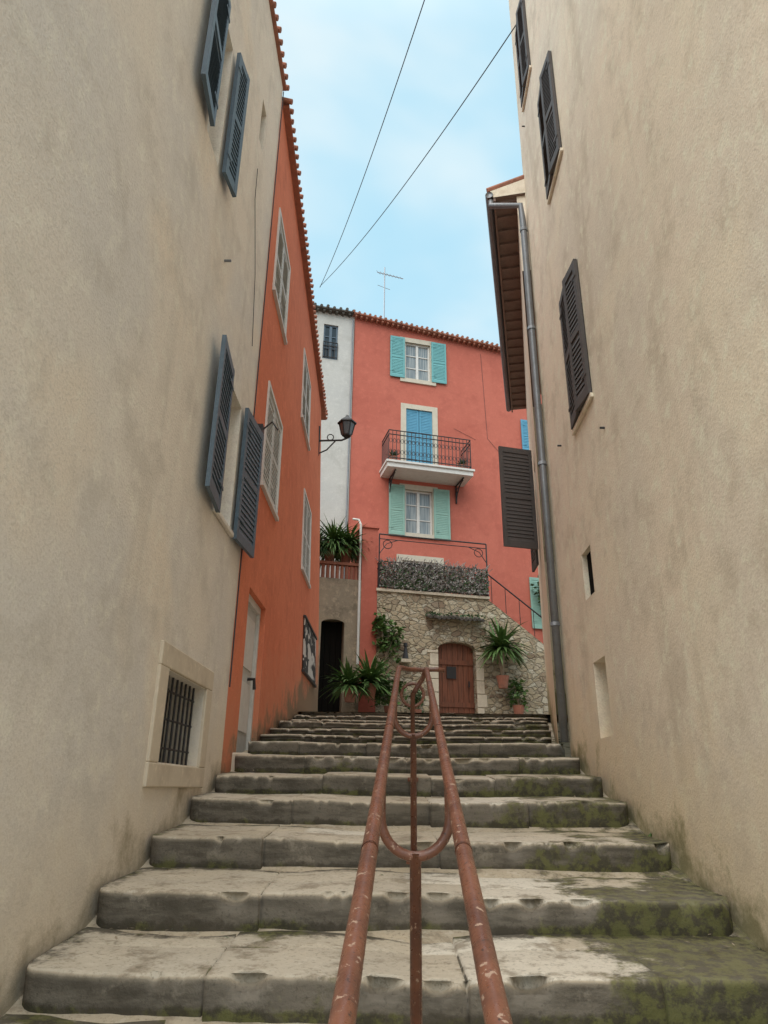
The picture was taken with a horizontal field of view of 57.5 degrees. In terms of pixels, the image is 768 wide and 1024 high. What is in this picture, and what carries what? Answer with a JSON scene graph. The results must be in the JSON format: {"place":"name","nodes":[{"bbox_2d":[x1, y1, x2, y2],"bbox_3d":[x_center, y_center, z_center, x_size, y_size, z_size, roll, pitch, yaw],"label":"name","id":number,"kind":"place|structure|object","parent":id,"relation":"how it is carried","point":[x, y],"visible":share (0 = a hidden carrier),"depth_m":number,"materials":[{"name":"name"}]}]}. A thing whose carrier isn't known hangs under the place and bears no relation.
{"place":"outdoors","nodes":[
{"label":"outdoors","id":0,"kind":"place"},
{"bbox_2d":[231,753,250,770],"bbox_3d":[-1.385,2.603,7.083,0.265,0.260,1.300,1,-22,0],"label":"door step","id":1,"kind":"object","parent":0,"point":[233,762],"depth_m":6.50,"materials":[{"name":"beige stone"}]},
{"bbox_2d":[273,0,522,345],"label":"sky","id":2,"kind":"structure","parent":0,"point":[344,59],"materials":[{"name":"blue"}]},
{"bbox_2d":[258,711,567,720],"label":"plaza pavement","id":3,"kind":"structure","parent":0,"point":[548,715],"depth_m":10.99,"materials":[{"name":"stone"}]},
{"bbox_2d":[314,311,354,578],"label":"walls","id":4,"kind":"structure","parent":3,"relation":"on","point":[334,456],"depth_m":21.35,"materials":[{"name":"white paint"}]},
{"bbox_2d":[322,325,337,359],"bbox_3d":[-1.727,-5.419,22.441,0.464,1.300,0.060,6,-22,-13],"label":"window","id":5,"kind":"structure","parent":4,"relation":"attached to","point":[330,333],"depth_m":22.49,"materials":[{"name":"blue wood"}]},
{"bbox_2d":[322,341,337,358],"bbox_3d":[-1.705,-5.136,22.225,0.484,0.614,0.032,6,-22,-13],"label":"window railing","id":6,"kind":"object","parent":4,"relation":"attached to","point":[331,357],"depth_m":22.23,"materials":[{"name":"metal"}]},
{"bbox_2d":[314,302,353,317],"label":"roof","id":7,"kind":"structure","parent":4,"relation":"on","point":[333,310],"depth_m":22.68,"materials":[{"name":"grey tile"}]},
{"bbox_2d":[344,319,353,578],"bbox_3d":[-1.059,-2.189,21.207,0.046,8.800,0.046,-8,-23,21],"label":"downpipe","id":8,"kind":"object","parent":4,"relation":"attached to","point":[349,438],"visible":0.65,"depth_m":21.20,"materials":[{"name":"metal"}]},
{"bbox_2d":[318,577,360,711],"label":"wall","id":9,"kind":"structure","parent":3,"relation":"on","point":[338,599],"depth_m":17.53,"materials":[{"name":"paint"}]},
{"bbox_2d":[318,621,341,711],"bbox_3d":[-1.355,3.937,17.241,0.567,2.480,0.040,6,-22,-13],"label":"old door","id":10,"kind":"structure","parent":9,"relation":"attached to","point":[330,645],"depth_m":17.31,"materials":[{"name":"black wood"}]},
{"bbox_2d":[319,560,358,579],"bbox_3d":[-1.692,1.462,17.901,2.165,0.440,0.160,6,-22,-13],"label":"balustrade","id":11,"kind":"object","parent":9,"relation":"on","point":[342,565],"visible":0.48,"depth_m":18.00,"materials":[{"name":"wood"}]},
{"bbox_2d":[320,524,337,568],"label":"yucca plant","id":12,"kind":"object","parent":11,"relation":"on","point":[321,545],"visible":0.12,"depth_m":18.08,"materials":[{"name":"green plant"}]},
{"bbox_2d":[320,514,358,569],"bbox_3d":[-1.304,0.759,18.475,1.787,1.473,1.637,-18,-28,39],"label":"yucca plant","id":13,"kind":"object","parent":11,"relation":"on","point":[335,537],"visible":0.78,"depth_m":18.19,"materials":[{"name":"green plant"}]},
{"bbox_2d":[320,521,371,562],"bbox_3d":[-0.907,0.822,18.558,1.659,1.332,1.706,1,-22,0],"label":"yucca plant","id":14,"kind":"object","parent":11,"relation":"on","point":[345,557],"visible":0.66,"depth_m":18.34,"materials":[{"name":"green plant"}]},
{"bbox_2d":[318,657,378,703],"bbox_3d":[-0.787,3.846,16.050,1.456,1.033,1.430,1,-22,0],"label":"aspidistra plant","id":15,"kind":"object","parent":3,"relation":"on","point":[345,687],"visible":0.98,"depth_m":15.89,"materials":[{"name":"green plant"}]},
{"bbox_2d":[349,525,379,711],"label":"red pillar wall","id":16,"kind":"structure","parent":3,"relation":"on","point":[369,551],"depth_m":17.88,"materials":[{"name":"red paint"}]},
{"bbox_2d":[352,518,361,663],"bbox_3d":[-0.725,1.943,17.889,0.282,3.878,0.077,-10,-24,25],"label":"white pipe","id":17,"kind":"object","parent":16,"relation":"attached to","point":[359,587],"visible":0.94,"depth_m":17.79,"materials":[{"name":"metal"}]},
{"bbox_2d":[342,651,397,702],"bbox_3d":[-0.310,3.864,16.429,1.518,1.216,1.509,1,-22,0],"label":"aspidistra plant","id":18,"kind":"object","parent":3,"relation":"on","point":[374,675],"visible":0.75,"depth_m":16.27,"materials":[{"name":"green plant"}]},
{"bbox_2d":[370,661,406,711],"bbox_3d":[0.115,4.240,16.724,0.990,1.368,0.641,1,-22,0],"label":"potted plant","id":19,"kind":"object","parent":3,"relation":"on","point":[384,696],"visible":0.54,"depth_m":16.65,"materials":[{"name":"green plant"}]},
{"bbox_2d":[404,690,425,712],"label":"potted plant","id":20,"kind":"object","parent":3,"relation":"on","point":[418,697],"visible":0.58,"depth_m":16.86,"materials":[{"name":"green plant"}]},
{"bbox_2d":[348,318,543,703],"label":"walls","id":21,"kind":"structure","parent":3,"relation":"on","point":[380,394],"depth_m":21.89,"materials":[{"name":"red paint"}]},
{"bbox_2d":[400,337,435,386],"bbox_3d":[1.108,-4.937,22.933,1.187,1.710,0.360,1,-22,0],"label":"window surround","id":22,"kind":"object","parent":21,"relation":"attached to","point":[418,342],"visible":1,"depth_m":22.83,"materials":[{"name":"beige stone"}]},
{"bbox_2d":[390,335,404,377],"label":"shutter","id":23,"kind":"object","parent":22,"relation":"attached to","point":[397,356],"visible":1,"depth_m":22.74,"materials":[{"name":"teal paint"}]},
{"bbox_2d":[405,343,429,380],"bbox_3d":[1.081,-4.884,23.027,0.842,1.400,0.256,1,-22,0],"label":"window","id":24,"kind":"structure","parent":22,"relation":"in","point":[417,365],"depth_m":23.05,"materials":[{"name":"white paint"}]},
{"bbox_2d":[431,342,446,383],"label":"shutter","id":25,"kind":"object","parent":22,"relation":"attached to","point":[438,362],"visible":1,"depth_m":23.05,"materials":[{"name":"teal paint"}]},
{"bbox_2d":[400,483,438,540],"bbox_3d":[1.049,-0.012,20.977,1.187,1.710,0.360,1,-22,0],"label":"window surround","id":26,"kind":"object","parent":21,"relation":"attached to","point":[418,488],"visible":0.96,"depth_m":21.17,"materials":[{"name":"beige stone"}]},
{"bbox_2d":[389,483,404,534],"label":"shutter","id":27,"kind":"object","parent":26,"relation":"attached to","point":[397,509],"visible":1,"depth_m":20.75,"materials":[{"name":"green paint"}]},
{"bbox_2d":[405,490,431,534],"bbox_3d":[1.022,0.041,21.070,0.842,1.400,0.256,1,-22,0],"label":"window","id":28,"kind":"structure","parent":26,"relation":"in","point":[418,512],"depth_m":21.08,"materials":[{"name":"white paint"}]},
{"bbox_2d":[433,489,450,539],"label":"shutter","id":29,"kind":"object","parent":26,"relation":"attached to","point":[442,529],"visible":1,"depth_m":21.07,"materials":[{"name":"green paint"}]},
{"bbox_2d":[401,403,438,464],"bbox_3d":[1.107,-2.252,21.892,1.216,2.470,0.040,6,-22,-13],"label":"window surround","id":30,"kind":"object","parent":21,"relation":"attached to","point":[405,406],"visible":0.71,"depth_m":22.10,"materials":[{"name":"beige stone"}]},
{"bbox_2d":[406,409,418,461],"bbox_3d":[0.877,-2.228,21.863,0.433,2.200,0.041,6,-22,-13],"label":"balcony door","id":31,"kind":"structure","parent":30,"relation":"attached to","point":[412,420],"depth_m":21.98,"materials":[{"name":"blue wood"}]},
{"bbox_2d":[419,411,432,463],"bbox_3d":[1.307,-2.183,21.963,0.433,2.200,0.041,6,-22,-13],"label":"balcony door","id":32,"kind":"structure","parent":30,"relation":"attached to","point":[425,422],"depth_m":22.08,"materials":[{"name":"blue wood"}]},
{"bbox_2d":[397,554,443,589],"bbox_3d":[1.053,2.152,20.126,1.407,1.860,0.415,1,-22,0],"label":"window surround","id":33,"kind":"object","parent":21,"relation":"attached to","point":[418,558],"visible":0.29,"depth_m":20.43,"materials":[{"name":"beige stone"}]},
{"bbox_2d":[403,561,436,591],"bbox_3d":[1.026,2.205,20.219,1.062,1.550,0.311,1,-22,0],"label":"window","id":34,"kind":"structure","parent":33,"relation":"in","point":[417,566],"depth_m":20.43,"materials":[{"name":"white paint"}]},
{"bbox_2d":[352,309,500,352],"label":"roof","id":35,"kind":"structure","parent":21,"relation":"on","point":[431,332],"depth_m":23.29,"materials":[{"name":"ceramic"}]},
{"bbox_2d":[377,267,402,317],"bbox_3d":[0.211,-7.492,25.155,0.976,3.200,0.501,-1,-22,3],"label":"tv antenna","id":36,"kind":"object","parent":35,"relation":"attached to","point":[384,285],"visible":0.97,"depth_m":25.43,"materials":[{"name":"silver metal"}]},
{"bbox_2d":[389,469,463,503],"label":"balcony brackets","id":37,"kind":"object","parent":21,"relation":"attached to","point":[456,487],"visible":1,"depth_m":21.15,"materials":[{"name":"black metal"}]},
{"bbox_2d":[382,429,471,468],"bbox_3d":[1.284,-1.742,21.265,2.708,0.964,1.430,1,-22,0],"label":"balcony railing","id":38,"kind":"object","parent":21,"relation":"attached to","point":[387,451],"visible":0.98,"depth_m":20.91,"materials":[{"name":"black metal"}]},
{"bbox_2d":[379,459,474,486],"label":"balcony slab","id":39,"kind":"structure","parent":21,"relation":"attached to","point":[428,473],"depth_m":20.83,"materials":[{"name":"white concrete"}]},
{"bbox_2d":[389,449,466,467],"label":"balcony plants","id":40,"kind":"object","parent":39,"relation":"on","point":[459,463],"visible":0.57,"depth_m":20.90,"materials":[{"name":"green plant"}]},
{"bbox_2d":[457,354,497,450],"bbox_3d":[3.294,-3.297,22.889,2.170,4.403,0.010,6,-22,-13],"label":"facade cable","id":41,"kind":"object","parent":21,"relation":"attached to","point":[485,412],"visible":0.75,"depth_m":22.85,"materials":[{"name":"grey plastic"}]},
{"bbox_2d":[530,575,540,615],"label":"hanging plant","id":42,"kind":"object","parent":21,"relation":"attached to","point":[538,592],"visible":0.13,"depth_m":20.71,"materials":[{"name":"green plant"}]},
{"bbox_2d":[428,636,487,713],"bbox_3d":[1.861,4.261,17.658,1.585,2.242,0.045,6,-22,-13],"label":"door frame","id":43,"kind":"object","parent":3,"relation":"on","point":[482,701],"depth_m":17.72,"materials":[{"name":"beige stone"}]},
{"bbox_2d":[375,591,548,713],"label":"wall","id":44,"kind":"structure","parent":3,"relation":"on","point":[423,634],"depth_m":18.04,"materials":[{"name":"stone"}]},
{"bbox_2d":[371,608,406,663],"bbox_3d":[0.118,3.085,17.475,0.909,1.405,0.614,1,-22,0],"label":"climbing plant","id":45,"kind":"object","parent":44,"relation":"attached to","point":[389,642],"visible":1,"depth_m":17.41,"materials":[{"name":"green plant"}]},
{"bbox_2d":[399,643,411,662],"bbox_3d":[0.532,3.516,17.479,0.308,0.480,0.259,1,-22,0],"label":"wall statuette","id":46,"kind":"object","parent":44,"relation":"attached to","point":[404,658],"depth_m":17.39,"materials":[{"name":"grey stone"}]},
{"bbox_2d":[377,561,488,595],"bbox_3d":[1.137,2.050,19.194,3.021,0.744,1.664,6,-22,-13],"label":"terrace railing","id":47,"kind":"object","parent":44,"relation":"on","point":[434,577],"visible":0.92,"depth_m":18.48,"materials":[{"name":"metal"}]},
{"bbox_2d":[375,556,490,595],"bbox_3d":[1.329,1.695,18.473,3.230,0.894,0.347,6,-22,-13],"label":"terrace vine","id":48,"kind":"object","parent":47,"relation":"attached to","point":[416,582],"visible":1,"depth_m":18.41,"materials":[{"name":"grey plant"}]},
{"bbox_2d":[425,611,485,621],"bbox_3d":[1.859,2.719,18.083,1.662,0.240,0.400,6,-22,-13],"label":"door canopy","id":49,"kind":"object","parent":44,"relation":"attached to","point":[432,614],"visible":1,"depth_m":17.98,"materials":[{"name":"grey tile"}]},
{"bbox_2d":[438,643,474,712],"bbox_3d":[1.821,4.407,17.759,0.990,2.160,0.099,6,-22,-13],"label":"wooden door","id":50,"kind":"structure","parent":44,"relation":"attached to","point":[456,684],"depth_m":17.83,"materials":[{"name":"red wood"}]},
{"bbox_2d":[376,533,541,635],"bbox_3d":[2.321,2.273,18.647,5.246,3.043,0.260,6,-22,-13],"label":"terrace ironwork","id":51,"kind":"object","parent":44,"relation":"on","point":[432,593],"visible":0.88,"depth_m":18.59,"materials":[{"name":"metal"}]},
{"bbox_2d":[469,614,536,688],"bbox_3d":[3.030,3.524,17.931,1.910,1.954,1.843,-11,-25,28],"label":"potted palm plant","id":52,"kind":"object","parent":44,"relation":"attached to","point":[501,645],"visible":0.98,"depth_m":17.68,"materials":[{"name":"green plant"}]},
{"bbox_2d":[506,678,528,713],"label":"potted plant","id":53,"kind":"object","parent":3,"relation":"on","point":[518,708],"visible":0.98,"depth_m":17.58,"materials":[{"name":"green plant"}]},
{"bbox_3d":[5.171,2.768,21.010,0.957,1.760,0.303,1,-22,0],"label":"window surround","id":54,"kind":"object","parent":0,"visible":0},
{"bbox_2d":[529,577,541,628],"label":"shutter","id":55,"kind":"object","parent":54,"relation":"attached to","point":[536,607],"visible":0.46,"depth_m":20.77,"materials":[{"name":"green paint"}]},
{"bbox_3d":[5.308,-2.428,23.095,1.007,1.560,0.315,1,-22,0],"label":"window surround","id":56,"kind":"object","parent":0,"visible":0},
{"bbox_2d":[520,419,528,449],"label":"shutter","id":57,"kind":"object","parent":56,"relation":"attached to","point":[524,435],"visible":0.47,"depth_m":22.88,"materials":[{"name":"blue wood"}]},
{"bbox_3d":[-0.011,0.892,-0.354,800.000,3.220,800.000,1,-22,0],"label":"ground","id":58,"kind":"structure","parent":0,"visible":0},
{"bbox_2d":[0,0,282,1017],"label":"walls","id":59,"kind":"structure","parent":58,"relation":"on","point":[128,224],"depth_m":3.71,"materials":[{"name":"grey paint"}]},
{"bbox_2d":[142,506,233,787],"bbox_3d":[-1.421,0.924,5.302,0.089,2.165,1.490,1,-22,0],"label":"window trim","id":60,"kind":"structure","parent":59,"relation":"attached to","point":[178,662],"depth_m":4.75,"materials":[{"name":"beige stone"}]},
{"bbox_2d":[158,675,194,764],"bbox_3d":[-1.512,1.496,5.005,0.040,0.600,1.020,1,-22,0],"label":"window grille","id":61,"kind":"object","parent":60,"relation":"in","point":[177,722],"depth_m":5.11,"materials":[{"name":"black metal"}]},
{"bbox_2d":[205,335,234,512],"bbox_3d":[-1.339,-0.726,5.772,0.041,1.360,0.560,2,-22,-4],"label":"shutter","id":62,"kind":"object","parent":60,"relation":"attached to","point":[214,480],"visible":1,"depth_m":5.70,"materials":[{"name":"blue wood"}]},
{"bbox_2d":[233,408,263,557],"bbox_3d":[-1.319,-0.286,6.878,0.041,1.360,0.591,-2,-22,6],"label":"shutter","id":63,"kind":"object","parent":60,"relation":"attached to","point":[246,510],"visible":1,"depth_m":6.83,"materials":[{"name":"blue wood"}]},
{"bbox_2d":[201,0,230,126],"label":"shutter","id":64,"kind":"object","parent":59,"relation":"attached to","point":[215,47],"visible":1,"depth_m":5.50,"materials":[{"name":"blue wood"}]},
{"bbox_2d":[222,52,249,196],"bbox_3d":[-1.323,-3.503,6.298,0.041,1.470,0.281,-2,-22,8],"label":"shutter","id":65,"kind":"object","parent":59,"relation":"attached to","point":[235,135],"visible":1,"depth_m":6.25,"materials":[{"name":"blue wood"}]},
{"bbox_2d":[224,91,283,686],"bbox_3d":[-1.370,-2.241,6.997,0.060,7.600,1.588,1,-22,0],"label":"wall cable","id":66,"kind":"object","parent":59,"relation":"attached to","point":[227,260],"depth_m":7.49,"materials":[{"name":"grey"}]},
{"bbox_2d":[269,0,289,90],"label":"roof","id":67,"kind":"structure","parent":59,"relation":"on","point":[279,42],"depth_m":8.69,"materials":[{"name":"tile"}]},
{"bbox_2d":[220,104,320,773],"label":"walls","id":68,"kind":"structure","parent":58,"relation":"on","point":[273,583],"depth_m":9.60,"materials":[{"name":"orange paint"}]},
{"bbox_2d":[236,594,260,752],"bbox_3d":[-1.469,1.724,7.432,0.153,1.650,1.000,1,-22,0],"label":"door","id":69,"kind":"structure","parent":68,"relation":"attached to","point":[248,689],"depth_m":7.65,"materials":[{"name":"white paint"}]},
{"bbox_2d":[258,421,278,433],"bbox_3d":[-1.268,-0.855,7.650,0.228,0.309,0.100,1,-22,0],"label":"wall bracket","id":70,"kind":"object","parent":68,"relation":"attached to","point":[262,427],"depth_m":7.67,"materials":[{"name":"metal"}]},
{"bbox_2d":[260,381,282,520],"bbox_3d":[-1.363,-0.720,8.591,0.071,1.350,1.150,1,-22,0],"label":"window frame","id":71,"kind":"object","parent":68,"relation":"attached to","point":[274,511],"visible":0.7,"depth_m":8.33,"materials":[{"name":"white paint"}]},
{"bbox_2d":[263,392,274,491],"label":"shutter","id":72,"kind":"object","parent":71,"relation":"attached to","point":[268,450],"visible":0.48,"depth_m":8.41,"materials":[{"name":"grey paint"}]},
{"bbox_2d":[269,409,280,508],"bbox_3d":[-1.385,-0.624,8.833,0.048,1.240,0.530,1,-22,0],"label":"window","id":73,"kind":"structure","parent":71,"relation":"attached to","point":[275,465],"depth_m":8.87,"materials":[{"name":"glass"}]},
{"bbox_2d":[272,207,290,344],"bbox_3d":[-1.351,-3.103,9.296,0.069,1.300,1.140,1,-22,0],"label":"window frame","id":74,"kind":"object","parent":68,"relation":"attached to","point":[283,329],"visible":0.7,"depth_m":9.05,"materials":[{"name":"white paint"}]},
{"bbox_2d":[275,220,284,303],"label":"shutter","id":75,"kind":"object","parent":74,"relation":"attached to","point":[279,267],"visible":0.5,"depth_m":9.15,"materials":[{"name":"grey paint"}]},
{"bbox_2d":[280,244,288,327],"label":"shutter","id":76,"kind":"object","parent":74,"relation":"attached to","point":[284,290],"visible":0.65,"depth_m":9.60,"materials":[{"name":"grey paint"}]},
{"bbox_2d":[282,97,327,419],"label":"roof","id":77,"kind":"structure","parent":68,"relation":"on","point":[288,111],"depth_m":11.36,"materials":[{"name":"ceramic"}]},
{"bbox_2d":[301,348,310,450],"bbox_3d":[-1.372,-1.964,12.367,0.090,1.350,1.250,1,-22,0],"label":"window frame","id":78,"kind":"object","parent":68,"relation":"attached to","point":[307,438],"visible":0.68,"depth_m":12.06,"materials":[{"name":"white paint"}]},
{"bbox_2d":[302,361,306,419],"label":"shutter","id":79,"kind":"object","parent":78,"relation":"attached to","point":[304,392],"visible":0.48,"depth_m":12.24,"materials":[{"name":"grey paint"}]},
{"bbox_2d":[305,372,309,436],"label":"shutter","id":80,"kind":"object","parent":78,"relation":"attached to","point":[307,406],"visible":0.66,"depth_m":12.71,"materials":[{"name":"grey paint"}]},
{"bbox_2d":[301,488,311,588],"bbox_3d":[-1.347,0.483,12.229,0.103,1.440,1.200,1,-22,0],"label":"window frame","id":81,"kind":"object","parent":68,"relation":"attached to","point":[307,580],"visible":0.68,"depth_m":11.90,"materials":[{"name":"white paint"}]},
{"bbox_2d":[303,497,307,570],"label":"shutter","id":82,"kind":"object","parent":81,"relation":"attached to","point":[305,537],"visible":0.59,"depth_m":12.08,"materials":[{"name":"grey paint"}]},
{"bbox_2d":[305,506,310,578],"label":"shutter","id":83,"kind":"object","parent":81,"relation":"attached to","point":[308,543],"visible":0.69,"depth_m":12.54,"materials":[{"name":"grey paint"}]},
{"bbox_2d":[302,615,316,687],"bbox_3d":[-1.298,2.494,12.346,0.074,0.930,1.901,0,-22,1],"label":"wall poster","id":84,"kind":"object","parent":68,"relation":"attached to","point":[309,654],"depth_m":12.18,"materials":[{"name":"paper"}]},
{"bbox_2d":[318,415,356,454],"bbox_3d":[-1.017,-1.665,15.182,0.835,0.980,0.364,1,-22,0],"label":"street lamp","id":85,"kind":"object","parent":68,"relation":"attached to","point":[346,423],"visible":0.98,"depth_m":15.14,"materials":[{"name":"metal"}]},
{"bbox_2d":[0,712,767,1023],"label":"stone staircase","id":86,"kind":"structure","parent":58,"relation":"on","point":[586,914],"depth_m":3.47,"materials":[{"name":"grey stone"}]},
{"bbox_2d":[328,665,512,1023],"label":"metal handrail","id":87,"kind":"object","parent":86,"relation":"on","point":[493,998],"visible":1,"depth_m":1.79,"materials":[{"name":"brown metal"}]},
{"bbox_2d":[517,195,567,743],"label":"walls","id":88,"kind":"structure","parent":58,"relation":"on","point":[548,643],"depth_m":10.00,"materials":[{"name":"beige paint"}]},
{"bbox_2d":[493,193,533,411],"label":"eave soffit","id":89,"kind":"structure","parent":88,"relation":"attached to","point":[506,222],"depth_m":11.79,"materials":[{"name":"brown wood"}]},
{"bbox_2d":[485,192,510,411],"bbox_3d":[2.105,-3.350,12.580,0.110,0.125,6.049,-4,-22,11],"label":"gutter","id":90,"kind":"object","parent":89,"relation":"attached to","point":[494,252],"visible":1,"depth_m":11.72,"materials":[{"name":"metal"}]},
{"bbox_2d":[486,175,540,394],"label":"roof","id":91,"kind":"structure","parent":88,"relation":"on","point":[515,185],"depth_m":9.84,"materials":[{"name":"paint"}]},
{"bbox_2d":[498,446,538,549],"bbox_3d":[1.871,-0.211,9.762,0.510,1.500,0.041,6,-22,-14],"label":"shutter","id":92,"kind":"object","parent":88,"relation":"attached to","point":[519,521],"visible":1,"depth_m":9.73,"materials":[{"name":"brown paint"}]},
{"bbox_2d":[488,199,568,741],"bbox_3d":[1.652,-1.044,8.410,0.513,7.246,0.180,-6,-23,16],"label":"rain downpipe","id":93,"kind":"object","parent":88,"relation":"attached to","point":[556,640],"visible":1,"depth_m":8.08,"materials":[{"name":"metal"}]},
{"bbox_2d":[530,549,538,571],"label":"shutter","id":94,"kind":"object","parent":88,"relation":"attached to","point":[534,559],"visible":0.2,"depth_m":10.35,"materials":[{"name":"brown paint"}]},
{"bbox_2d":[509,0,767,951],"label":"walls","id":95,"kind":"structure","parent":58,"relation":"on","point":[652,218],"depth_m":4.52,"materials":[{"name":"beige paint"}]},
{"bbox_2d":[320,0,424,286],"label":"overhead cable","id":96,"kind":"object","parent":95,"relation":"attached to","point":[382,124],"visible":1,"depth_m":13.65,"materials":[{"name":"grey plastic"}]},
{"bbox_2d":[322,25,515,283],"bbox_3d":[-0.063,-7.363,16.750,0.016,4.766,12.404,8,-23,-18],"label":"overhead cable","id":97,"kind":"object","parent":95,"relation":"attached to","point":[433,144],"visible":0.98,"depth_m":13.24,"materials":[{"name":"grey plastic"}]},
{"bbox_2d":[515,24,524,107],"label":"shutter","id":98,"kind":"object","parent":95,"relation":"attached to","point":[522,90],"visible":0.49,"depth_m":10.00,"materials":[{"name":"brown paint"}]},
{"bbox_2d":[516,0,530,86],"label":"shutter","id":99,"kind":"object","parent":95,"relation":"attached to","point":[523,43],"visible":1,"depth_m":9.65,"materials":[{"name":"brown paint"}]},
{"bbox_2d":[522,65,531,111],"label":"sill","id":100,"kind":"structure","parent":95,"relation":"attached to","point":[526,87],"depth_m":9.53,"materials":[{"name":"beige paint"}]},
{"bbox_2d":[537,87,552,198],"bbox_3d":[1.887,-4.387,8.227,0.041,1.530,0.346,-1,-22,5],"label":"shutter","id":101,"kind":"object","parent":95,"relation":"attached to","point":[548,177],"visible":0.61,"depth_m":8.23,"materials":[{"name":"brown paint"}]},
{"bbox_2d":[539,50,561,174],"bbox_3d":[1.869,-4.521,7.893,0.041,1.530,0.345,3,-22,-5],"label":"shutter","id":102,"kind":"object","parent":95,"relation":"attached to","point":[550,114],"visible":1,"depth_m":7.85,"materials":[{"name":"brown paint"}]},
{"bbox_2d":[547,147,562,204],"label":"sill","id":103,"kind":"structure","parent":95,"relation":"attached to","point":[555,175],"depth_m":7.73,"materials":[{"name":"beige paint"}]},
{"bbox_2d":[559,288,579,429],"bbox_3d":[1.850,-1.573,7.024,0.041,1.510,0.346,-1,-22,5],"label":"shutter","id":104,"kind":"object","parent":95,"relation":"attached to","point":[574,415],"visible":0.52,"depth_m":7.04,"materials":[{"name":"brown paint"}]},
{"bbox_2d":[562,259,591,411],"bbox_3d":[1.833,-1.706,6.689,0.041,1.510,0.345,3,-22,-5],"label":"shutter","id":105,"kind":"object","parent":95,"relation":"attached to","point":[580,372],"visible":1,"depth_m":6.65,"materials":[{"name":"brown paint"}]},
{"bbox_2d":[572,392,592,435],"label":"sill","id":106,"kind":"structure","parent":95,"relation":"attached to","point":[583,412],"depth_m":6.52,"materials":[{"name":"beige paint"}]}
]}

